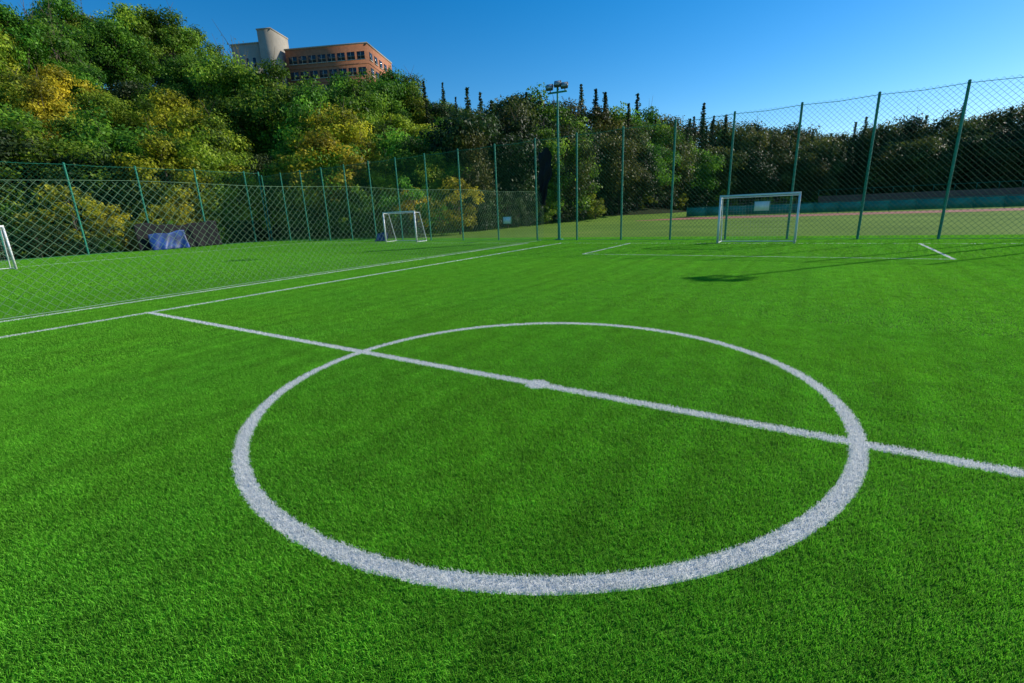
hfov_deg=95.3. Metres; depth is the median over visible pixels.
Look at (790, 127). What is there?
deciduous tree
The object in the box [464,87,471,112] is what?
spruce tree
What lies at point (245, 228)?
shrub
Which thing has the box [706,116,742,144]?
poplar tree
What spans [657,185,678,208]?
shrub
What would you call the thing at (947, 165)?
spruce tree
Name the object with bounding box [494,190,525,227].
shrub
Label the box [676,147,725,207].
deciduous tree
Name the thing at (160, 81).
deciduous tree
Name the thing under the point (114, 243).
shrub
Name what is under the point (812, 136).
spruce tree
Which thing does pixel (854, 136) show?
spruce tree
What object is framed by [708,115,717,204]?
spruce tree
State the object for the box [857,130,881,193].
spruce tree
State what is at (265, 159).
deciduous tree
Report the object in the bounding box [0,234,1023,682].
artificial turf pitch
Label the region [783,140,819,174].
deciduous tree
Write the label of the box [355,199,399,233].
shrub
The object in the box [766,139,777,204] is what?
spruce tree
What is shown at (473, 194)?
shrub
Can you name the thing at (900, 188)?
shrub
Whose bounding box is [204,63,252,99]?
deciduous tree
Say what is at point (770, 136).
deciduous tree
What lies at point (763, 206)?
notice board
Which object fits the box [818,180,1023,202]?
spectator terrace
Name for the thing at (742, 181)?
deciduous tree
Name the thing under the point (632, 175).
tree
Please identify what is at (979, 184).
shrub
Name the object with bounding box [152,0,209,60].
deciduous tree
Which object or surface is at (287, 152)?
deciduous tree
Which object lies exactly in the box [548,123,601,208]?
deciduous tree
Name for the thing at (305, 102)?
deciduous tree
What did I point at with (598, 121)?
deciduous tree
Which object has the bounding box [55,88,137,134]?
deciduous tree
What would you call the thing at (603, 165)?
poplar tree
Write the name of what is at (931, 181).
poplar tree
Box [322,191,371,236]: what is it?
shrub
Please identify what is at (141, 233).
black windscreen
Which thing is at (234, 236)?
shrub
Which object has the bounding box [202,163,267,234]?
deciduous tree
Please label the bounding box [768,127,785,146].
deciduous tree
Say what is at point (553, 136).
deciduous tree
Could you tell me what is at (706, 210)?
teal barrier fence
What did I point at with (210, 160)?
deciduous tree
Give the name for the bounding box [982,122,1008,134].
deciduous tree
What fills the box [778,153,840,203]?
deciduous tree
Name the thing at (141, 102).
deciduous tree
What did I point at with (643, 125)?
deciduous tree
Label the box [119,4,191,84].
deciduous tree
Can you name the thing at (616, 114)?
deciduous tree
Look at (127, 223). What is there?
shrub
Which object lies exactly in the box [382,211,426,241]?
football goal
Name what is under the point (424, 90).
spruce tree
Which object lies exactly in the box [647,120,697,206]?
deciduous tree
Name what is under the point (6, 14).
deciduous tree
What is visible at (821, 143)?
deciduous tree
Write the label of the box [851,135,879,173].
deciduous tree
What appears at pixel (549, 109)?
deciduous tree
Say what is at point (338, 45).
roof parapet
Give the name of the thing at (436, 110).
deciduous tree
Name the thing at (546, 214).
shrub
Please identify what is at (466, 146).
poplar tree
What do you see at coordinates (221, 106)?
deciduous tree
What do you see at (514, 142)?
deciduous tree
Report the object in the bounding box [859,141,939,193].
deciduous tree
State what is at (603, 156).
poplar tree
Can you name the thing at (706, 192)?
shrub
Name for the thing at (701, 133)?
spruce tree
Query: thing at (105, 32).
deciduous tree
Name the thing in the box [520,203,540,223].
shrub
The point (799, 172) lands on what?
deciduous tree
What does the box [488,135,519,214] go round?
poplar tree
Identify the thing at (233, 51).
bare tree
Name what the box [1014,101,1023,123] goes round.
deciduous tree
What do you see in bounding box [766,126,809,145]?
deciduous tree
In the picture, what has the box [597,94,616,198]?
spruce tree
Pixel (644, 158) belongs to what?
poplar tree
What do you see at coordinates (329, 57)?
windows
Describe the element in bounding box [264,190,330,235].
shrub
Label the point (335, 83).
deciduous tree
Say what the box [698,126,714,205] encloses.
spruce tree
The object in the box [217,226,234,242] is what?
shrub
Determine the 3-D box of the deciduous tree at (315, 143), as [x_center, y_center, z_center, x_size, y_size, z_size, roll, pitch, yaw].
[-18.790,-15.811,46.667,10.656,10.509,11.038,10,20,38]
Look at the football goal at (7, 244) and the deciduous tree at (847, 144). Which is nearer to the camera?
the football goal at (7, 244)
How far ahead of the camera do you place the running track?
53.48 m
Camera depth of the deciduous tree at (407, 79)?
77.51 m
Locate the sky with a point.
(729, 56)
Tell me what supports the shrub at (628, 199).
on the ground
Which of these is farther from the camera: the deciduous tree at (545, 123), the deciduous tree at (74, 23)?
the deciduous tree at (74, 23)
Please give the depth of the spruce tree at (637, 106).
83.39 m
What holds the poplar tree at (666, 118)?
on the ground
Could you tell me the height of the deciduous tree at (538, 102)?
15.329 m
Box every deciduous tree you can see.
[0,1,67,85]
[0,8,99,101]
[0,21,29,82]
[0,31,18,77]
[0,34,22,80]
[0,61,49,123]
[0,63,80,142]
[0,102,47,135]
[0,112,127,241]
[0,126,69,243]
[0,176,24,211]
[2,17,68,73]
[13,127,57,200]
[23,0,88,59]
[26,63,109,129]
[29,146,155,241]
[41,110,118,152]
[46,24,102,82]
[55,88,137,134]
[58,12,105,86]
[58,14,98,83]
[60,100,185,234]
[62,15,164,88]
[65,59,108,99]
[76,27,109,85]
[90,1,159,85]
[93,80,154,117]
[95,129,229,225]
[96,33,166,87]
[112,173,183,224]
[116,85,166,135]
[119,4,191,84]
[119,114,195,218]
[128,87,215,144]
[144,81,194,136]
[148,24,166,84]
[151,47,188,94]
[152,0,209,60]
[156,53,204,102]
[163,124,264,226]
[164,106,251,184]
[175,56,211,108]
[182,52,246,101]
[183,23,233,66]
[187,99,255,160]
[188,90,226,127]
[190,86,279,156]
[193,124,265,212]
[194,58,280,109]
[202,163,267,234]
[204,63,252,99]
[228,89,271,147]
[238,85,285,155]
[239,50,296,96]
[239,152,280,220]
[240,81,333,147]
[255,77,290,128]
[257,152,316,211]
[263,129,370,235]
[265,106,302,147]
[268,143,299,209]
[271,79,364,157]
[283,103,346,170]
[286,102,376,152]
[296,71,366,126]
[297,131,379,230]
[320,94,373,148]
[323,71,351,98]
[330,66,391,131]
[348,130,387,212]
[354,120,398,155]
[357,68,417,123]
[359,66,423,113]
[360,150,407,233]
[368,113,423,138]
[369,86,409,127]
[372,126,445,202]
[388,129,438,229]
[395,123,443,144]
[396,66,426,109]
[397,85,445,138]
[400,149,452,228]
[403,89,441,130]
[413,99,456,124]
[419,106,512,227]
[420,157,487,230]
[423,117,447,150]
[429,116,446,128]
[445,100,463,114]
[488,132,561,225]
[492,91,566,129]
[497,105,546,224]
[505,82,562,128]
[525,115,580,162]
[528,89,569,126]
[529,118,575,222]
[538,99,572,120]
[540,94,589,132]
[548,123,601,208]
[562,119,602,219]
[579,104,642,201]
[585,101,650,197]
[597,125,650,166]
[616,108,660,145]
[635,142,681,206]
[640,98,666,126]
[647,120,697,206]
[660,140,700,205]
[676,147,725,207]
[677,122,725,153]
[697,145,748,202]
[720,123,780,171]
[729,155,754,204]
[743,117,767,209]
[750,139,793,203]
[758,127,794,165]
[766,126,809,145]
[766,147,799,204]
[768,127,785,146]
[774,156,822,203]
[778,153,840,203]
[781,122,816,145]
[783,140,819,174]
[801,128,815,142]
[803,136,849,168]
[804,124,838,150]
[804,153,847,198]
[834,133,869,157]
[846,121,892,153]
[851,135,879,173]
[853,148,912,193]
[856,115,907,161]
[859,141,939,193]
[862,134,926,170]
[881,108,935,146]
[908,130,959,165]
[917,108,965,137]
[929,112,997,162]
[938,126,1020,188]
[946,114,989,133]
[946,132,1016,189]
[967,119,1019,186]
[973,138,1023,188]
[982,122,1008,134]
[991,104,1023,135]
[999,136,1023,181]
[1006,124,1023,187]
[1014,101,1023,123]
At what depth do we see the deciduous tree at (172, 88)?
63.44 m
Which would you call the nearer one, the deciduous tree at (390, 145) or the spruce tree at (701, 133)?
the deciduous tree at (390, 145)
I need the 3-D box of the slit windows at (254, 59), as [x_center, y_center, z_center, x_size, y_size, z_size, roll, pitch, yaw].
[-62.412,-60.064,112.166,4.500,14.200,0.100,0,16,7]
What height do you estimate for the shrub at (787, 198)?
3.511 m
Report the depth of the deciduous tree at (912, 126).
86.70 m
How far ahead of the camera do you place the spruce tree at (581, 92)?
74.97 m
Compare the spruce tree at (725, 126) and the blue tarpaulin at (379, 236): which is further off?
the spruce tree at (725, 126)
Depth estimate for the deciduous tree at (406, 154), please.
47.12 m
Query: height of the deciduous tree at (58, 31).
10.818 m
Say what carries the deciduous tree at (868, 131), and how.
on the ground
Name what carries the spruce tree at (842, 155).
on the ground
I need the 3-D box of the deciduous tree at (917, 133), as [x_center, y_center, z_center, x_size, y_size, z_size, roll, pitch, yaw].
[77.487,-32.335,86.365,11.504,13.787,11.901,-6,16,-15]
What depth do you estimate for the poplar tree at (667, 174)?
76.04 m
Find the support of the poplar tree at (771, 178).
on the ground
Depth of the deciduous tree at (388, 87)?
72.17 m
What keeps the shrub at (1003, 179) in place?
on the ground
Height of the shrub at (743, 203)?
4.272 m
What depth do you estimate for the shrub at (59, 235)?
32.80 m
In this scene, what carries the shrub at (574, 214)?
on the ground
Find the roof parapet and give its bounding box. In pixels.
[284,42,391,63]
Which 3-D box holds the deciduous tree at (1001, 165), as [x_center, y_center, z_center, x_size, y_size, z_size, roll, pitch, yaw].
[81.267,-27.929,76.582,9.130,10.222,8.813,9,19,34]
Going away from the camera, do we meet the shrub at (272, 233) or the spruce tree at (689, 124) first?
the shrub at (272, 233)
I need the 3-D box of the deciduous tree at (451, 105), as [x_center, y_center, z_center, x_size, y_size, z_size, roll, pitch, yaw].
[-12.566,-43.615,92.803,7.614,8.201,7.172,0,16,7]
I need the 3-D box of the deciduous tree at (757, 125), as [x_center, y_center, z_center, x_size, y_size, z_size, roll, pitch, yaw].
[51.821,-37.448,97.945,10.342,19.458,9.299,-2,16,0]
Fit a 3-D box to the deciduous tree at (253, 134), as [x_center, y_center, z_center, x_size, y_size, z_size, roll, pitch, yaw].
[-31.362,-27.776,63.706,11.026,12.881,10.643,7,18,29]
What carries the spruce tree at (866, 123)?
on the ground
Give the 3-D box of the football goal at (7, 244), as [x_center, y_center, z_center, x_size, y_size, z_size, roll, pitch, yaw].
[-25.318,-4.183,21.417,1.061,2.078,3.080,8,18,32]
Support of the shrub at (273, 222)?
on the ground
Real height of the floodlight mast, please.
8.610 m
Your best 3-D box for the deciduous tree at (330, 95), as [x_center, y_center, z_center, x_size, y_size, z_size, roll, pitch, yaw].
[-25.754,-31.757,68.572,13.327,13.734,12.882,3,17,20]
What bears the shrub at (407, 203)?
on the ground
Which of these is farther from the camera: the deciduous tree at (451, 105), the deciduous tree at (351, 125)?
the deciduous tree at (451, 105)
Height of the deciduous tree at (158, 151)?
9.940 m
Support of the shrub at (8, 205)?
on the ground
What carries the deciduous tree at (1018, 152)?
on the ground
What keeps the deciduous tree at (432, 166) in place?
on the ground
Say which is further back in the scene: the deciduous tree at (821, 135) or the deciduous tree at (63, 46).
the deciduous tree at (821, 135)
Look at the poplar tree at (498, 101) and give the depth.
64.23 m
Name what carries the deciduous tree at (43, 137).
on the ground
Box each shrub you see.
[0,202,48,257]
[0,232,32,258]
[5,207,69,255]
[7,182,108,253]
[11,224,62,257]
[33,224,83,255]
[69,204,133,249]
[72,234,99,254]
[96,233,121,252]
[117,229,138,250]
[119,214,161,241]
[138,202,194,224]
[143,186,211,224]
[201,212,236,238]
[207,207,242,231]
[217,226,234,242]
[223,227,243,242]
[230,206,266,235]
[235,220,261,241]
[245,219,269,239]
[250,195,299,236]
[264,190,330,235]
[264,226,281,238]
[288,209,304,233]
[304,205,343,235]
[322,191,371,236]
[326,205,363,235]
[341,184,397,236]
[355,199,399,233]
[378,175,453,235]
[387,186,428,233]
[418,199,458,234]
[426,175,484,233]
[451,189,490,230]
[475,187,504,229]
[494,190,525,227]
[510,203,535,226]
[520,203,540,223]
[529,196,557,223]
[539,205,561,222]
[554,203,572,221]
[566,196,587,221]
[571,193,603,218]
[589,197,606,218]
[597,189,620,215]
[610,189,632,212]
[619,185,645,210]
[633,194,656,208]
[646,183,667,207]
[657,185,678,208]
[672,193,688,209]
[681,185,704,207]
[697,188,716,207]
[702,189,726,206]
[717,192,741,206]
[734,190,756,205]
[740,189,771,205]
[778,194,795,203]
[856,184,874,194]
[887,183,910,192]
[960,178,991,189]
[991,176,1020,187]
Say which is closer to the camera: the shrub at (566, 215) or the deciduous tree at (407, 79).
the shrub at (566, 215)
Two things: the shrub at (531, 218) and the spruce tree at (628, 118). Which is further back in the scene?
the spruce tree at (628, 118)
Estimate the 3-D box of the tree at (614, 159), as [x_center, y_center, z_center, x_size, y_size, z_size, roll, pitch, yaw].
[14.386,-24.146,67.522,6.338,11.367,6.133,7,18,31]
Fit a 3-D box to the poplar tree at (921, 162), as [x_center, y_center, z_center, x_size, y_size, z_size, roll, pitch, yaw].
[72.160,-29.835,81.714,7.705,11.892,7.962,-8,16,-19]
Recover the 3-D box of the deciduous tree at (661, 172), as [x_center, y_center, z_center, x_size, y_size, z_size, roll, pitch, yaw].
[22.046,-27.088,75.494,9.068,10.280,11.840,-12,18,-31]
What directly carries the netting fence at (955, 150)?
on the artificial turf pitch
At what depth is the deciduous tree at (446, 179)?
47.68 m
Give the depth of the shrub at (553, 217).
59.57 m
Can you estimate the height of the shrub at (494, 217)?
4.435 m
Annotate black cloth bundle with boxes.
[538,147,551,207]
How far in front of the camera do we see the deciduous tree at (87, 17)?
82.78 m
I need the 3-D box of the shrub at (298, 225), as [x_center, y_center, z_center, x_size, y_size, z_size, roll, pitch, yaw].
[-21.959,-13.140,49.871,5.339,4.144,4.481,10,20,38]
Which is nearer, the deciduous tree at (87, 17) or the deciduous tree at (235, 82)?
the deciduous tree at (235, 82)
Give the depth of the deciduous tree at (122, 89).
62.37 m
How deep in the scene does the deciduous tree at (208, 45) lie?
94.15 m
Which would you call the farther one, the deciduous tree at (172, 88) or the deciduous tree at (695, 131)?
the deciduous tree at (695, 131)
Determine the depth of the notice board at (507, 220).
29.19 m
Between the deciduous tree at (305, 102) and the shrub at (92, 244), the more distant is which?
the deciduous tree at (305, 102)
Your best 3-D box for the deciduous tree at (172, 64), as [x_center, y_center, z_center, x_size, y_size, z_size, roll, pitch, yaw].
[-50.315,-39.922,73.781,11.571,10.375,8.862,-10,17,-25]
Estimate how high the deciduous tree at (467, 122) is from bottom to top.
13.482 m
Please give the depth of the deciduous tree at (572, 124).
66.95 m
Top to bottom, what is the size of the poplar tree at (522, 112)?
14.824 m
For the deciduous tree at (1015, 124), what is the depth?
82.54 m
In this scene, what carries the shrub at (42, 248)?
on the ground
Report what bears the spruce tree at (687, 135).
on the ground
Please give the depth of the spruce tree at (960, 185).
80.15 m
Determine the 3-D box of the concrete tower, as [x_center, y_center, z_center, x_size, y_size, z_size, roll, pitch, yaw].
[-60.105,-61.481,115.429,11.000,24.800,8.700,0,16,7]
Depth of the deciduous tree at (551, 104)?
72.86 m
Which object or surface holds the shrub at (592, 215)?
on the ground
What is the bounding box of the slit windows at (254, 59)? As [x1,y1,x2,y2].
[238,58,256,67]
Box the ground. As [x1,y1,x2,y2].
[0,91,1023,260]
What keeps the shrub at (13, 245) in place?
on the ground
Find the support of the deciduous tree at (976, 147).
on the ground
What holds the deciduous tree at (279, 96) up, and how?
on the ground
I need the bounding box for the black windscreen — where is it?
[133,220,221,250]
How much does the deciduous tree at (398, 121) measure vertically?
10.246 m
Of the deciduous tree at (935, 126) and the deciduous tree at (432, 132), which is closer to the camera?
the deciduous tree at (432, 132)
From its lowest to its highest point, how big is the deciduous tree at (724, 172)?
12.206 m
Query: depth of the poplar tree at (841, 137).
97.83 m
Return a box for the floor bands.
[287,62,383,84]
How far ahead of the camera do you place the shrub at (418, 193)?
41.83 m
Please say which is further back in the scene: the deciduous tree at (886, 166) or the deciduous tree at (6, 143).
the deciduous tree at (886, 166)
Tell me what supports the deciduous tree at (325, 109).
on the ground
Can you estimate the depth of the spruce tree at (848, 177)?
86.63 m
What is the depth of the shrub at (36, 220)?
33.25 m
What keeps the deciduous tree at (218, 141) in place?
on the ground
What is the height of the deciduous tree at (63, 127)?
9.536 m
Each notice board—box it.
[503,216,510,223]
[753,200,770,211]
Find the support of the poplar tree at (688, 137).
on the ground
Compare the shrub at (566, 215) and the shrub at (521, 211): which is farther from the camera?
the shrub at (566, 215)
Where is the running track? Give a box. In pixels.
[638,208,1023,220]
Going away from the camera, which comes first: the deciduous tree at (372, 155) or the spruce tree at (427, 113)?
the deciduous tree at (372, 155)
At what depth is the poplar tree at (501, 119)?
59.37 m
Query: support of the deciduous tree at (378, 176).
on the ground
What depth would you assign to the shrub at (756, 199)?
86.53 m
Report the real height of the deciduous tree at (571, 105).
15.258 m
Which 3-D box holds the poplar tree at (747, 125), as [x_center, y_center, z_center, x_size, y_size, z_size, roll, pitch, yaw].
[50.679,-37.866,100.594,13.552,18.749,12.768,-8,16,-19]
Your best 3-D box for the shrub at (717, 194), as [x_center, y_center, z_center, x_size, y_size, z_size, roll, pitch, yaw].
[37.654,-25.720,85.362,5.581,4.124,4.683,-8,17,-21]
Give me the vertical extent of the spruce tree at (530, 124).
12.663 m
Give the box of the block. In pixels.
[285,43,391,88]
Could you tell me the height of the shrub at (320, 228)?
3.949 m
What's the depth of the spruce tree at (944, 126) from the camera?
85.56 m
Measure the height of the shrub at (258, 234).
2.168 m
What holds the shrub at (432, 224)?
on the ground
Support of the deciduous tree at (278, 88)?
on the ground
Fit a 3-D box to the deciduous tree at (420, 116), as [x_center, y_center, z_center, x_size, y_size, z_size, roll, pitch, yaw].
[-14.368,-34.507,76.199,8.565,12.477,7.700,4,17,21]
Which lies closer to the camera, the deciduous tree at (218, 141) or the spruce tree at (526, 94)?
the deciduous tree at (218, 141)
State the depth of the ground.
37.36 m
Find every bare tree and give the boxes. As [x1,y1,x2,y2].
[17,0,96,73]
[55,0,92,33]
[213,21,261,91]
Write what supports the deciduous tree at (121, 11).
on the ground
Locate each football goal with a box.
[0,225,17,268]
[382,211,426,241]
[716,192,801,242]
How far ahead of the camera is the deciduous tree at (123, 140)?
42.61 m
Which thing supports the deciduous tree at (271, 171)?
on the ground
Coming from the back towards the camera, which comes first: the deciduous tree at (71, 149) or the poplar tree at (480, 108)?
the poplar tree at (480, 108)
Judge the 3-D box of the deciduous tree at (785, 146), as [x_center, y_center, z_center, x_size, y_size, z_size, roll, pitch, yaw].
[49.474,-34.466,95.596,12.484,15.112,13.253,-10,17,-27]
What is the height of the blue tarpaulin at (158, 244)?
1.386 m
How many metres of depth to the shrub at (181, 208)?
40.41 m
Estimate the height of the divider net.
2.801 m
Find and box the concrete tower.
[230,27,289,89]
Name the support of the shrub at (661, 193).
on the ground
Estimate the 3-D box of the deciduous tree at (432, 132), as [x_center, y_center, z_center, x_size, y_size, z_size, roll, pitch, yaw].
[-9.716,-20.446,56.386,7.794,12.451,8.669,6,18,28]
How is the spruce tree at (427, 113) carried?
on the ground
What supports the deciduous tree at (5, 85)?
on the ground
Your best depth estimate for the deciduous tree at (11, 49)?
61.44 m
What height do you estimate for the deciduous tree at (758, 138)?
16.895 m
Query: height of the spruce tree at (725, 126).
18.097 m
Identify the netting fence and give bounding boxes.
[0,161,270,260]
[261,75,1023,240]
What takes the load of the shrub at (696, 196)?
on the ground
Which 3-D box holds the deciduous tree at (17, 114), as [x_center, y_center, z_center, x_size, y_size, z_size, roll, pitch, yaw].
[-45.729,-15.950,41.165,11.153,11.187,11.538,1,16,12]
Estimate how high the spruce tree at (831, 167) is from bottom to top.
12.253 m
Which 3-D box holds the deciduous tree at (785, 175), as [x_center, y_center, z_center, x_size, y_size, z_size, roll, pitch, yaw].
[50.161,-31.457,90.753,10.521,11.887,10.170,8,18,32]
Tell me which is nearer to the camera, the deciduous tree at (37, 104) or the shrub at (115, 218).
the shrub at (115, 218)
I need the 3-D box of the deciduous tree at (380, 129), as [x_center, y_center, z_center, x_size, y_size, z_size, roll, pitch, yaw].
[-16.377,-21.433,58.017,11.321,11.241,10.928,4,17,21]
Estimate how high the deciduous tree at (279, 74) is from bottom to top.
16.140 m
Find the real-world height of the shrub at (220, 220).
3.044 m
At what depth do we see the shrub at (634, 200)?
70.61 m
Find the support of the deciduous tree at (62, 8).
on the ground
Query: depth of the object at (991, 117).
83.43 m
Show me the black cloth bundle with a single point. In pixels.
(545, 171)
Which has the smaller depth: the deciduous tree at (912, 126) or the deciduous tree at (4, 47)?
the deciduous tree at (4, 47)
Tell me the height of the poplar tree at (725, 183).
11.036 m
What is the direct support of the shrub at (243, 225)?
on the ground
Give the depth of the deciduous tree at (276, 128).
58.80 m
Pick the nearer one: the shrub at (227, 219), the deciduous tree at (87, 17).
the shrub at (227, 219)
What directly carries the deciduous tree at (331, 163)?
on the ground
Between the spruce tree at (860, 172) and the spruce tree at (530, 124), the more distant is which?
the spruce tree at (860, 172)
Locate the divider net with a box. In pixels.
[0,180,543,319]
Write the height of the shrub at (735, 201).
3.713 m
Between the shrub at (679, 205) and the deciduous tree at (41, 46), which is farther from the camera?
the shrub at (679, 205)
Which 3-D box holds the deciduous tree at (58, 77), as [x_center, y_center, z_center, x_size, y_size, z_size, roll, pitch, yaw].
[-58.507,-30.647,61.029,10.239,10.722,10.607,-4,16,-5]
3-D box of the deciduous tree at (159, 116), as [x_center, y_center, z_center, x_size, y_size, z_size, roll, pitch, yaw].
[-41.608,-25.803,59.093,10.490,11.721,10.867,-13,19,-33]
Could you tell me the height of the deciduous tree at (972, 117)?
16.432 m
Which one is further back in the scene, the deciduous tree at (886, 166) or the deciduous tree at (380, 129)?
the deciduous tree at (886, 166)
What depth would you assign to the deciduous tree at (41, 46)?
66.56 m
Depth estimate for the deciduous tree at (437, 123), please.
71.39 m
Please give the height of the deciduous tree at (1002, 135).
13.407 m
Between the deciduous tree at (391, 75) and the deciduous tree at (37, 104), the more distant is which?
the deciduous tree at (391, 75)
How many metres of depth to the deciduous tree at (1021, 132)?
74.81 m
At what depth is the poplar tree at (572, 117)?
67.35 m
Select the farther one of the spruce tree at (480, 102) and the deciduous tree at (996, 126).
the deciduous tree at (996, 126)
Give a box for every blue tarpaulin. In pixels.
[148,230,189,249]
[375,232,387,240]
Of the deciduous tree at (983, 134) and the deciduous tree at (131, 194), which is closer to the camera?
the deciduous tree at (131, 194)
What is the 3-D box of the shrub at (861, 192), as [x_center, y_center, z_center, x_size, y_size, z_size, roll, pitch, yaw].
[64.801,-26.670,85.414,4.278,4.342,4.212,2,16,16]
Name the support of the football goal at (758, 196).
on the artificial turf pitch
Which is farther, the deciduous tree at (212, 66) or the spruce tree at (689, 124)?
the spruce tree at (689, 124)
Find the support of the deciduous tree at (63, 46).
on the ground
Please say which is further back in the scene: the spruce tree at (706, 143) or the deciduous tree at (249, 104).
the spruce tree at (706, 143)
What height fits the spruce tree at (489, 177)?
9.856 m
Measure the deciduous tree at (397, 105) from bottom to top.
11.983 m
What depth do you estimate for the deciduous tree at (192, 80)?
71.94 m
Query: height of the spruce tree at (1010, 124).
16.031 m
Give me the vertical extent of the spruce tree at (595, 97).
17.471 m
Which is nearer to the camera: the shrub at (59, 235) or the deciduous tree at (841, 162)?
the shrub at (59, 235)
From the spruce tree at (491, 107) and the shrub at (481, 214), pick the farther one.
the spruce tree at (491, 107)
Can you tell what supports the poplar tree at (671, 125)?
on the ground
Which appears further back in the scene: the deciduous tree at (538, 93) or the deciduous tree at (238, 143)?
the deciduous tree at (538, 93)
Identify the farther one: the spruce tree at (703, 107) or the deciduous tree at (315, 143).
the spruce tree at (703, 107)
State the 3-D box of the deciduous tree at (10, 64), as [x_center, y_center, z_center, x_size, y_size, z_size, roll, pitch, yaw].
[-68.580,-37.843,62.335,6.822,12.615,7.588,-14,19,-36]
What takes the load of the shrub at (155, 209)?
on the ground
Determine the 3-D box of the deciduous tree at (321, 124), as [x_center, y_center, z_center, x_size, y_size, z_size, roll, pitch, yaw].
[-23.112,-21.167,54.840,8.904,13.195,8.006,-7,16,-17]
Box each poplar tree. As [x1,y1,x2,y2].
[445,127,499,229]
[457,105,509,165]
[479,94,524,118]
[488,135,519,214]
[495,110,526,134]
[498,96,539,141]
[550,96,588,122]
[559,111,595,199]
[580,127,610,207]
[588,139,614,207]
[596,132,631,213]
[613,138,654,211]
[628,140,658,208]
[638,124,658,142]
[651,145,674,207]
[654,112,682,130]
[659,114,688,206]
[676,129,701,181]
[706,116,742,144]
[714,152,741,203]
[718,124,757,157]
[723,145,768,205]
[729,119,764,133]
[744,151,777,201]
[767,133,794,172]
[833,132,852,142]
[905,135,948,191]
[913,144,961,191]
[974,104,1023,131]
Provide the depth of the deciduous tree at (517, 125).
54.75 m
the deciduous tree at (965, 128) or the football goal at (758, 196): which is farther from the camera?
the deciduous tree at (965, 128)
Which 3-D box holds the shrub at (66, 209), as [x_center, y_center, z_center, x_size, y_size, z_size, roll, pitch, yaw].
[-32.957,-9.082,34.821,5.327,5.151,5.411,-9,17,-23]
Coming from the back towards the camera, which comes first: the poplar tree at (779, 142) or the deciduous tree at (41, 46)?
the poplar tree at (779, 142)
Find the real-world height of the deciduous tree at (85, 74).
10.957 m
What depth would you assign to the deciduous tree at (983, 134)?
80.80 m
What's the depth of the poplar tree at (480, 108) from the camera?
54.49 m
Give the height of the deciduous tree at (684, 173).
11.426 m
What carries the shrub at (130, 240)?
on the ground
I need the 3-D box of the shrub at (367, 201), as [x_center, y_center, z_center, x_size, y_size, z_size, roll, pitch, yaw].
[-13.915,-12.655,45.350,5.432,5.024,6.473,-7,16,-16]
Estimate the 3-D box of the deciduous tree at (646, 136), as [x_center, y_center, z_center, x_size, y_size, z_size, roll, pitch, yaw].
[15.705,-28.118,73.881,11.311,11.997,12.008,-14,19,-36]
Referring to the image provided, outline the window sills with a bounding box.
[289,52,385,89]
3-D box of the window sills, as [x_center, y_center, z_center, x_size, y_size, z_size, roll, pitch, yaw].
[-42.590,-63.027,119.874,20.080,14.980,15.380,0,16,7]
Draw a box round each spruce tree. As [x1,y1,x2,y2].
[421,81,428,108]
[423,100,431,126]
[441,82,446,112]
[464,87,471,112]
[477,91,484,112]
[479,134,502,229]
[489,100,503,212]
[524,92,529,109]
[528,117,548,222]
[577,84,586,125]
[591,88,598,129]
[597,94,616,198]
[601,92,612,128]
[615,103,634,199]
[634,93,643,197]
[676,126,696,209]
[684,118,692,209]
[696,103,709,149]
[698,113,705,199]
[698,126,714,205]
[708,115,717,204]
[717,114,730,200]
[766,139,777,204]
[776,135,795,202]
[807,132,813,149]
[815,141,838,199]
[830,135,846,193]
[836,143,858,194]
[842,122,858,186]
[847,151,872,193]
[853,116,868,176]
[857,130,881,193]
[939,140,955,190]
[941,122,946,136]
[951,137,971,189]
[1000,107,1014,134]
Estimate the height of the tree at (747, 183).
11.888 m
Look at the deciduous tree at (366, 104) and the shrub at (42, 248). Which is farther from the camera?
the deciduous tree at (366, 104)
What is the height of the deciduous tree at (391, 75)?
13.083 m
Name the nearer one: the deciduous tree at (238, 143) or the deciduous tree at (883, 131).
the deciduous tree at (238, 143)
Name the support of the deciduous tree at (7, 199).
on the ground
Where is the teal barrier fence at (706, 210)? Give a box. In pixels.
[686,194,1023,216]
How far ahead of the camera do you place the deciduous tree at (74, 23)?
80.67 m
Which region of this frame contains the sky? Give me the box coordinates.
[0,0,1023,146]
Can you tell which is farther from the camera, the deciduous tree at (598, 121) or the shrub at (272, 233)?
the deciduous tree at (598, 121)
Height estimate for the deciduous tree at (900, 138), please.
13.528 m
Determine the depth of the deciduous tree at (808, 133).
97.72 m
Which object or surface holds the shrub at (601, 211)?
on the ground
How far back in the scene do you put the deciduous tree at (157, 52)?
82.61 m
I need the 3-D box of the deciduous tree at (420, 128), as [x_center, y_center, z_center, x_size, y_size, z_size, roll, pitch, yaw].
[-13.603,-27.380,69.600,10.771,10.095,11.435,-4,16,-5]
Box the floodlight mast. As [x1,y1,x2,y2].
[546,80,567,239]
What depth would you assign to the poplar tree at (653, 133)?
78.96 m
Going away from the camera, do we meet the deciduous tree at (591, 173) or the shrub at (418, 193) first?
the shrub at (418, 193)
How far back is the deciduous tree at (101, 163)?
38.08 m
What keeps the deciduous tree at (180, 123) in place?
on the ground
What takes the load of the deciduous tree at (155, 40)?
on the ground
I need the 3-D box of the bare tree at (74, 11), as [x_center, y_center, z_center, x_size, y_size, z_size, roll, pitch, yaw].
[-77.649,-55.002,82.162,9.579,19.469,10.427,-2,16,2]
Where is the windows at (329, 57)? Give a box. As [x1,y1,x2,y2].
[289,51,390,91]
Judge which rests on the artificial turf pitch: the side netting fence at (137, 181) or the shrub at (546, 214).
the side netting fence at (137, 181)

